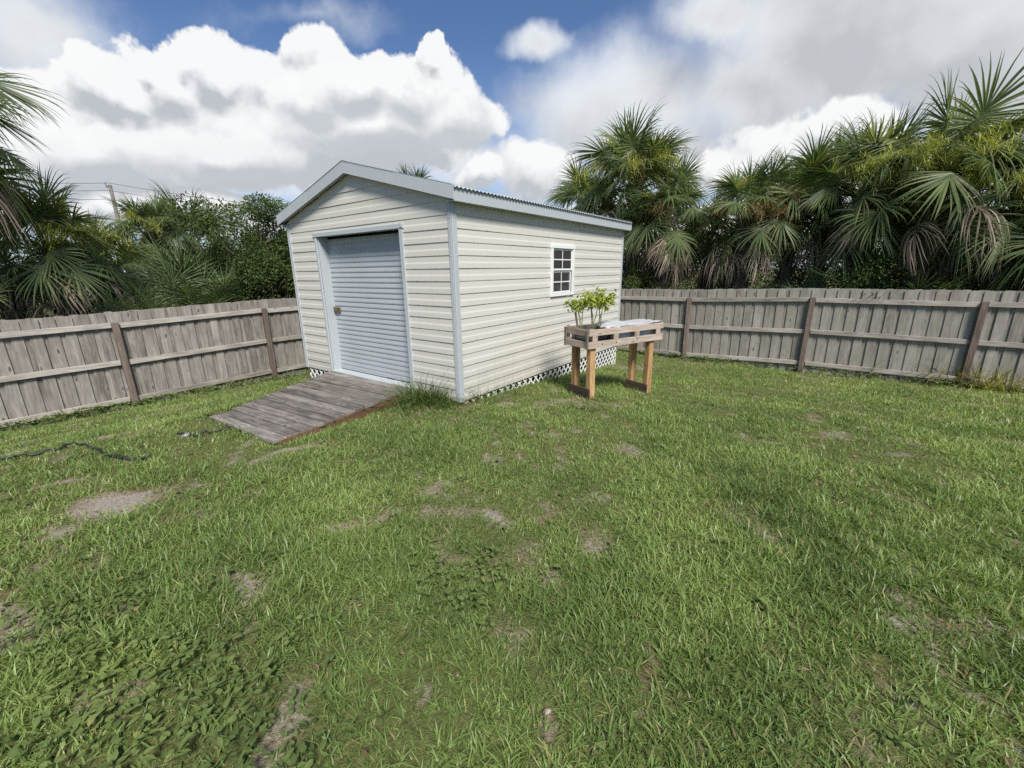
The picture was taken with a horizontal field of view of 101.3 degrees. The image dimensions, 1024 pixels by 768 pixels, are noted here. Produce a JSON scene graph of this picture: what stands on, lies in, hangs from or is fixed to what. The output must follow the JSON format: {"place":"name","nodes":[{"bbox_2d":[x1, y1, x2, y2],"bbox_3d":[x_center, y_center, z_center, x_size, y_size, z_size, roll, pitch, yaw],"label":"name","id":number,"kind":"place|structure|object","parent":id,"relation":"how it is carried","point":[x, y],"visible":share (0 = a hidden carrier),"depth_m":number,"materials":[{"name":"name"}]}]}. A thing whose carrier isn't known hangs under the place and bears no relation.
{"place":"outdoors","nodes":[
{"label":"outdoors","id":0,"kind":"place"},
{"bbox_2d":[0,268,1023,767],"bbox_3d":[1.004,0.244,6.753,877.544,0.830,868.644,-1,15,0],"label":"ground","id":1,"kind":"structure","parent":0,"point":[122,500],"depth_m":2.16,"materials":[{"name":"green plant"}]},
{"bbox_2d":[0,70,71,247],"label":"palm tree","id":2,"kind":"object","parent":1,"relation":"on","point":[8,200],"visible":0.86,"depth_m":6.64,"materials":[{"name":"green plant"}]},
{"bbox_2d":[0,243,89,319],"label":"palm tree","id":3,"kind":"object","parent":1,"relation":"on","point":[21,313],"visible":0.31,"depth_m":7.31,"materials":[{"name":"leaf"},{"name":"bark"}]},
{"bbox_2d":[28,399,119,423],"bbox_3d":[-7.431,0.490,7.071,1.494,0.489,1.299,-1,15,0],"label":"grass tuft","id":4,"kind":"object","parent":1,"relation":"on","point":[75,413],"visible":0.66,"depth_m":7.04,"materials":[{"name":"green plant"}]},
{"bbox_2d":[0,159,148,319],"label":"palm tree","id":5,"kind":"object","parent":1,"relation":"on","point":[57,266],"visible":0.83,"depth_m":7.42,"materials":[{"name":"green plant"}]},
{"bbox_2d":[0,442,150,460],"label":"garden hose","id":6,"kind":"object","parent":1,"relation":"on","point":[87,446],"visible":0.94,"depth_m":4.04,"materials":[{"name":"black rubber"}]},
{"bbox_2d":[21,212,161,310],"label":"palm tree","id":7,"kind":"object","parent":1,"relation":"on","point":[125,267],"visible":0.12,"depth_m":9.39,"materials":[{"name":"green plant"}]},
{"bbox_2d":[23,277,182,316],"bbox_3d":[-7.858,-1.419,8.483,1.871,1.570,2.307,1,15,8],"label":"saw palmetto","id":8,"kind":"object","parent":1,"relation":"on","point":[101,310],"visible":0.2,"depth_m":8.09,"materials":[{"name":"green plant"}]},
{"bbox_2d":[104,182,133,278],"bbox_3d":[-19.853,-6.617,21.576,0.344,6.859,0.220,-1,15,0],"label":"utility pole","id":9,"kind":"object","parent":1,"relation":"on","point":[111,195],"visible":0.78,"depth_m":20.85,"materials":[{"name":"grey wood"}]},
{"bbox_2d":[22,189,214,205],"bbox_3d":[-19.926,-10.771,24.861,1.039,1.636,20.926,1,15,6],"label":"overhead wire","id":10,"kind":"object","parent":9,"relation":"attached to","point":[114,191],"visible":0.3,"depth_m":20.64,"materials":[{"name":"black rubber"}]},
{"bbox_2d":[16,181,241,202],"bbox_3d":[-19.881,-11.112,24.807,1.047,1.778,20.905,1,15,6],"label":"overhead wire","id":11,"kind":"object","parent":9,"relation":"attached to","point":[135,187],"visible":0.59,"depth_m":21.98,"materials":[{"name":"black rubber"}]},
{"bbox_2d":[36,199,244,215],"bbox_3d":[-19.978,-10.351,24.927,1.033,1.483,20.954,1,15,6],"label":"overhead wire","id":12,"kind":"object","parent":9,"relation":"attached to","point":[94,199],"visible":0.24,"depth_m":19.83,"materials":[{"name":"black rubber"}]},
{"bbox_2d":[0,227,282,319],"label":"undergrowth","id":13,"kind":"object","parent":1,"relation":"on","point":[20,258],"visible":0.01,"depth_m":10.76,"materials":[{"name":"green plant"}]},
{"bbox_2d":[97,189,201,276],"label":"palm tree","id":14,"kind":"object","parent":1,"relation":"on","point":[147,214],"visible":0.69,"depth_m":12.83,"materials":[{"name":"leaf"},{"name":"bark"}]},
{"bbox_2d":[0,298,314,431],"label":"wooden fence","id":15,"kind":"object","parent":1,"relation":"on","point":[64,363],"visible":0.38,"depth_m":7.71,"materials":[{"name":"grey wood"}]},
{"bbox_2d":[83,243,245,311],"bbox_3d":[-7.747,-1.927,9.107,3.621,2.226,3.406,-1,15,0],"label":"saw palmetto","id":16,"kind":"object","parent":1,"relation":"on","point":[168,279],"visible":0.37,"depth_m":8.73,"materials":[{"name":"green plant"}]},
{"bbox_2d":[137,180,239,258],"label":"tree","id":17,"kind":"object","parent":1,"relation":"on","point":[194,251],"visible":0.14,"depth_m":14.33,"materials":[{"name":"green plant"}]},
{"bbox_2d":[130,223,271,304],"bbox_3d":[-7.562,-2.715,10.585,3.819,2.450,3.529,8,17,28],"label":"saw palmetto","id":18,"kind":"object","parent":1,"relation":"on","point":[178,260],"visible":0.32,"depth_m":9.53,"materials":[{"name":"green plant"}]},
{"bbox_2d":[176,426,229,437],"bbox_3d":[-3.282,0.518,4.427,0.503,0.063,0.162,-5,16,-13],"label":"garden hose","id":19,"kind":"object","parent":1,"relation":"on","point":[183,435],"visible":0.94,"depth_m":4.39,"materials":[{"name":"black rubber"}]},
{"bbox_2d":[139,242,274,306],"bbox_3d":[-7.824,-2.092,11.268,3.418,3.250,2.986,-1,15,0],"label":"leafy bush","id":20,"kind":"object","parent":1,"relation":"on","point":[196,265],"visible":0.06,"depth_m":10.36,"materials":[{"name":"green plant"}]},
{"bbox_2d":[151,255,264,308],"bbox_3d":[-6.927,-2.030,9.717,2.273,1.898,2.866,9,18,33],"label":"saw palmetto","id":21,"kind":"object","parent":1,"relation":"on","point":[185,291],"visible":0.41,"depth_m":9.20,"materials":[{"name":"green plant"}]},
{"bbox_2d":[159,191,295,301],"bbox_3d":[-6.836,-2.678,11.202,3.943,4.402,3.728,0,15,4],"label":"leafy tree","id":22,"kind":"object","parent":1,"relation":"on","point":[270,259],"visible":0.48,"depth_m":10.08,"materials":[{"name":"green plant"}]},
{"bbox_2d":[240,260,295,299],"bbox_3d":[-6.024,-1.860,11.207,2.512,2.793,2.359,-9,17,-28],"label":"twiggy shrub","id":23,"kind":"object","parent":1,"relation":"on","point":[269,291],"visible":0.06,"depth_m":10.41,"materials":[{"name":"green plant"}]},
{"bbox_2d":[209,372,411,445],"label":"wooden ramp","id":24,"kind":"structure","parent":1,"relation":"on","point":[313,404],"depth_m":5.26,"materials":[{"name":"grey wood"}]},
{"bbox_2d":[395,160,432,179],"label":"palm tree","id":25,"kind":"object","parent":1,"relation":"on","point":[422,174],"visible":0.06,"depth_m":17.15,"materials":[{"name":"green plant"}]},
{"bbox_2d":[367,370,482,418],"bbox_3d":[-1.081,0.081,5.510,1.660,0.709,1.721,-1,15,0],"label":"grass tuft","id":26,"kind":"object","parent":1,"relation":"on","point":[416,396],"visible":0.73,"depth_m":5.33,"materials":[{"name":"green plant"}]},
{"bbox_2d":[416,383,480,410],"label":"grass tuft","id":27,"kind":"object","parent":1,"relation":"on","point":[447,401],"visible":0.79,"depth_m":5.26,"materials":[{"name":"green plant"}]},
{"bbox_2d":[276,160,631,403],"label":"storage shed","id":28,"kind":"structure","parent":1,"relation":"on","point":[396,275],"depth_m":6.00,"materials":[{"name":"beige plastic"}]},
{"bbox_2d":[327,233,409,382],"bbox_3d":[-2.132,-1.126,6.294,1.945,2.058,0.058,10,19,35],"label":"roll up door","id":29,"kind":"structure","parent":28,"relation":"in","point":[366,271],"depth_m":6.29,"materials":[{"name":"metal"}]},
{"bbox_2d":[550,244,575,296],"bbox_3d":[0.832,-1.861,6.896,0.060,0.803,0.764,10,19,35],"label":"window","id":30,"kind":"structure","parent":28,"relation":"in","point":[563,258],"depth_m":6.89,"materials":[{"name":"white plastic"}]},
{"bbox_2d":[444,380,528,407],"bbox_3d":[-0.378,0.109,5.580,1.289,0.430,1.272,5,16,21],"label":"grass tuft","id":31,"kind":"object","parent":1,"relation":"on","point":[493,397],"visible":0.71,"depth_m":5.56,"materials":[{"name":"green plant"}]},
{"bbox_2d":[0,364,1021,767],"bbox_3d":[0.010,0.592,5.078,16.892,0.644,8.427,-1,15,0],"label":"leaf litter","id":32,"kind":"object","parent":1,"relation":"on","point":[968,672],"visible":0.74,"depth_m":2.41,"materials":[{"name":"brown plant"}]},
{"bbox_2d":[0,347,1023,767],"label":"weeds","id":33,"kind":"object","parent":1,"relation":"on","point":[300,747],"visible":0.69,"depth_m":1.74,"materials":[{"name":"green plant"}]},
{"bbox_2d":[502,377,546,397],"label":"grass tuft","id":34,"kind":"object","parent":1,"relation":"on","point":[521,388],"visible":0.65,"depth_m":6.07,"materials":[{"name":"green plant"}]},
{"bbox_2d":[542,708,550,714],"bbox_3d":[0.132,1.242,1.593,0.033,0.025,0.025,-1,15,0],"label":"stone","id":35,"kind":"object","parent":1,"relation":"on","point":[547,711],"visible":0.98,"depth_m":1.59,"materials":[{"name":"beige stone"}]},
{"bbox_2d":[538,366,568,382],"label":"grass tuft","id":36,"kind":"object","parent":1,"relation":"on","point":[548,376],"visible":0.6,"depth_m":6.96,"materials":[{"name":"green plant"}]},
{"bbox_2d":[543,155,624,239],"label":"palm tree","id":37,"kind":"object","parent":1,"relation":"on","point":[567,194],"visible":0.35,"depth_m":13.61,"materials":[{"name":"leaf"},{"name":"bark"}]},
{"bbox_2d":[564,322,663,398],"bbox_3d":[1.498,-0.297,6.208,1.486,1.222,0.520,-10,18,-30],"label":"raised planter","id":38,"kind":"object","parent":1,"relation":"on","point":[591,344],"visible":0.86,"depth_m":5.96,"materials":[{"name":"brown wood"}]},
{"bbox_2d":[574,334,610,341],"bbox_3d":[1.133,-0.663,5.893,0.486,0.143,0.368,-10,18,-30],"label":"soil bag","id":39,"kind":"object","parent":38,"relation":"on","point":[600,338],"visible":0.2,"depth_m":5.76,"materials":[{"name":"black plastic"}]},
{"bbox_2d":[574,312,578,335],"bbox_3d":[0.901,-0.787,5.766,0.099,0.414,0.021,0,15,3],"label":"wooden stake","id":40,"kind":"object","parent":39,"relation":"on","point":[576,319],"visible":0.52,"depth_m":5.73,"materials":[{"name":"grey wood"}]},
{"bbox_2d":[563,295,602,328],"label":"pepper plant","id":41,"kind":"object","parent":39,"relation":"on","point":[579,306],"visible":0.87,"depth_m":5.74,"materials":[{"name":"green plant"}]},
{"bbox_2d":[575,285,616,328],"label":"pepper plant","id":42,"kind":"object","parent":39,"relation":"on","point":[592,299],"visible":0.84,"depth_m":5.77,"materials":[{"name":"green plant"}]},
{"bbox_2d":[587,293,615,328],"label":"pepper plant","id":43,"kind":"object","parent":39,"relation":"on","point":[607,302],"visible":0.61,"depth_m":5.85,"materials":[{"name":"green plant"}]},
{"bbox_2d":[602,326,631,338],"bbox_3d":[1.511,-0.744,6.109,0.407,0.174,0.370,-10,18,-30],"label":"soil bag","id":44,"kind":"object","parent":38,"relation":"on","point":[625,335],"visible":0.16,"depth_m":5.97,"materials":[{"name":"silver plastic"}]},
{"bbox_2d":[595,319,659,327],"bbox_3d":[1.698,-0.897,6.152,1.000,0.088,0.453,-10,18,-30],"label":"plastic sheet","id":45,"kind":"object","parent":38,"relation":"on","point":[610,323],"visible":0.99,"depth_m":6.09,"materials":[{"name":"white plastic"}]},
{"bbox_2d":[622,325,652,335],"bbox_3d":[1.874,-0.806,6.320,0.462,0.174,0.370,-10,18,-30],"label":"soil bag","id":46,"kind":"object","parent":38,"relation":"on","point":[646,332],"visible":0.15,"depth_m":6.18,"materials":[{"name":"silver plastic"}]},
{"bbox_2d":[566,98,711,288],"bbox_3d":[3.568,-4.413,12.457,3.910,6.581,4.065,-14,20,-40],"label":"palm tree","id":47,"kind":"object","parent":1,"relation":"on","point":[633,161],"visible":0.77,"depth_m":11.41,"materials":[{"name":"green plant"}]},
{"bbox_2d":[622,261,670,288],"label":"climbing vine","id":48,"kind":"object","parent":1,"relation":"on","point":[636,280],"visible":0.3,"depth_m":11.96,"materials":[{"name":"green plant"}]},
{"bbox_2d":[645,280,681,289],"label":"leafy bush","id":49,"kind":"object","parent":1,"relation":"on","point":[660,287],"visible":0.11,"depth_m":11.51,"materials":[{"name":"green plant"}]},
{"bbox_2d":[618,146,723,288],"bbox_3d":[4.185,-3.587,11.711,2.992,5.356,2.914,-1,15,0],"label":"palm tree","id":50,"kind":"object","parent":1,"relation":"on","point":[665,252],"visible":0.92,"depth_m":11.04,"materials":[{"name":"green plant"}]},
{"bbox_2d":[667,192,752,289],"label":"palm tree","id":51,"kind":"object","parent":1,"relation":"on","point":[704,284],"visible":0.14,"depth_m":12.17,"materials":[{"name":"green plant"}]},
{"bbox_2d":[718,246,736,288],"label":"bare sapling","id":52,"kind":"object","parent":1,"relation":"on","point":[726,278],"visible":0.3,"depth_m":11.60,"materials":[{"name":"brown plant"}]},
{"bbox_2d":[695,268,788,289],"bbox_3d":[5.872,-2.301,10.975,2.586,1.545,2.652,-1,15,0],"label":"saw palmetto","id":53,"kind":"object","parent":1,"relation":"on","point":[768,286],"visible":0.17,"depth_m":10.66,"materials":[{"name":"green plant"}]},
{"bbox_2d":[686,146,818,288],"bbox_3d":[5.932,-3.250,10.817,2.884,5.124,2.770,-1,15,0],"label":"palm tree","id":54,"kind":"object","parent":1,"relation":"on","point":[732,189],"visible":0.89,"depth_m":10.21,"materials":[{"name":"green plant"}]},
{"bbox_2d":[776,224,797,288],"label":"bare sapling","id":55,"kind":"object","parent":1,"relation":"on","point":[779,280],"visible":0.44,"depth_m":10.56,"materials":[{"name":"brown plant"}]},
{"bbox_2d":[729,124,861,288],"bbox_3d":[7.123,-3.488,10.852,2.988,5.537,3.394,-1,15,0],"label":"palm tree","id":56,"kind":"object","parent":1,"relation":"on","point":[816,157],"visible":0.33,"depth_m":10.00,"materials":[{"name":"green plant"}]},
{"bbox_2d":[611,288,1023,391],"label":"wooden fence","id":57,"kind":"object","parent":1,"relation":"on","point":[901,332],"visible":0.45,"depth_m":8.53,"materials":[{"name":"grey wood"}]},
{"bbox_2d":[621,206,1020,290],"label":"undergrowth","id":58,"kind":"object","parent":1,"relation":"on","point":[800,273],"visible":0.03,"depth_m":12.29,"materials":[{"name":"green plant"}]},
{"bbox_2d":[774,115,892,288],"bbox_3d":[8.276,-3.879,11.243,2.979,6.057,3.298,-1,15,0],"label":"palm tree","id":59,"kind":"object","parent":1,"relation":"on","point":[810,222],"visible":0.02,"depth_m":10.54,"materials":[{"name":"green plant"}]},
{"bbox_2d":[781,258,893,288],"bbox_3d":[7.280,-2.031,9.461,2.209,1.695,2.555,10,19,35],"label":"saw palmetto","id":60,"kind":"object","parent":1,"relation":"on","point":[816,277],"visible":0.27,"depth_m":9.95,"materials":[{"name":"green plant"}]},
{"bbox_2d":[773,93,976,288],"bbox_3d":[7.843,-3.210,9.418,3.574,5.734,3.588,-1,15,0],"label":"palm tree","id":61,"kind":"object","parent":1,"relation":"on","point":[822,187],"visible":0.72,"depth_m":8.87,"materials":[{"name":"green plant"}]},
{"bbox_2d":[807,257,971,296],"bbox_3d":[8.336,-1.992,9.001,3.598,1.660,2.837,-1,15,0],"label":"saw palmetto","id":62,"kind":"object","parent":1,"relation":"on","point":[919,285],"visible":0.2,"depth_m":8.96,"materials":[{"name":"green plant"}]},
{"bbox_2d":[877,211,903,289],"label":"bare sapling","id":63,"kind":"object","parent":1,"relation":"on","point":[896,223],"visible":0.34,"depth_m":9.17,"materials":[{"name":"brown plant"}]},
{"bbox_2d":[828,221,964,289],"bbox_3d":[8.259,-1.828,9.290,2.321,3.343,2.147,5,16,22],"label":"vine covered shrub","id":64,"kind":"object","parent":1,"relation":"on","point":[877,277],"visible":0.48,"depth_m":8.93,"materials":[{"name":"green plant"}]},
{"bbox_2d":[828,156,1001,287],"bbox_3d":[9.720,-3.458,10.632,3.400,5.528,3.855,-1,15,0],"label":"palm tree","id":65,"kind":"object","parent":1,"relation":"on","point":[893,272],"visible":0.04,"depth_m":10.35,"materials":[{"name":"green plant"}]},
{"bbox_2d":[833,48,1023,289],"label":"palm tree","id":66,"kind":"object","parent":1,"relation":"on","point":[990,110],"visible":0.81,"depth_m":7.73,"materials":[{"name":"palm leaves"},{"name":"bark"}]},
{"bbox_2d":[904,360,973,385],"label":"grass tuft","id":67,"kind":"object","parent":1,"relation":"on","point":[934,375],"visible":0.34,"depth_m":7.79,"materials":[{"name":"green plant"}]},
{"bbox_2d":[885,271,998,290],"bbox_3d":[8.813,-1.184,8.806,1.995,2.324,2.002,-11,18,-32],"label":"leafy bush","id":68,"kind":"object","parent":1,"relation":"on","point":[938,283],"visible":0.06,"depth_m":8.25,"materials":[{"name":"green plant"}]},
{"bbox_2d":[917,192,971,284],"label":"bare sapling","id":69,"kind":"object","parent":1,"relation":"on","point":[931,258],"visible":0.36,"depth_m":8.57,"materials":[{"name":"brown plant"}]},
{"bbox_2d":[879,108,1023,290],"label":"palm tree","id":70,"kind":"object","parent":1,"relation":"on","point":[1019,167],"visible":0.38,"depth_m":7.58,"materials":[{"name":"green plant"}]},
{"bbox_2d":[883,132,1023,288],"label":"palm tree","id":71,"kind":"object","parent":1,"relation":"on","point":[945,266],"visible":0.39,"depth_m":8.01,"materials":[{"name":"green plant"}]},
{"bbox_2d":[923,361,998,388],"bbox_3d":[8.190,-0.289,7.883,1.351,0.661,1.639,-9,17,-27],"label":"grass tuft","id":72,"kind":"object","parent":1,"relation":"on","point":[959,374],"visible":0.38,"depth_m":7.64,"materials":[{"name":"green plant"}]},
{"bbox_2d":[938,356,1023,392],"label":"grass tuft","id":73,"kind":"object","parent":1,"relation":"on","point":[990,381],"visible":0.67,"depth_m":7.29,"materials":[{"name":"green plant"}]},
{"bbox_2d":[943,167,1023,290],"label":"palm tree","id":74,"kind":"object","parent":1,"relation":"on","point":[1014,266],"visible":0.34,"depth_m":7.78,"materials":[{"name":"green plant"}]},
{"bbox_2d":[954,361,1023,394],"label":"grass tuft","id":75,"kind":"object","parent":1,"relation":"on","point":[1009,386],"visible":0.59,"depth_m":7.14,"materials":[{"name":"green plant"}]},
{"bbox_2d":[972,263,1023,290],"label":"leafy bush","id":76,"kind":"object","parent":1,"relation":"on","point":[985,281],"visible":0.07,"depth_m":7.96,"materials":[{"name":"green plant"}]},
{"bbox_2d":[0,0,1023,273],"label":"sky","id":77,"kind":"structure","parent":0,"point":[230,100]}
]}

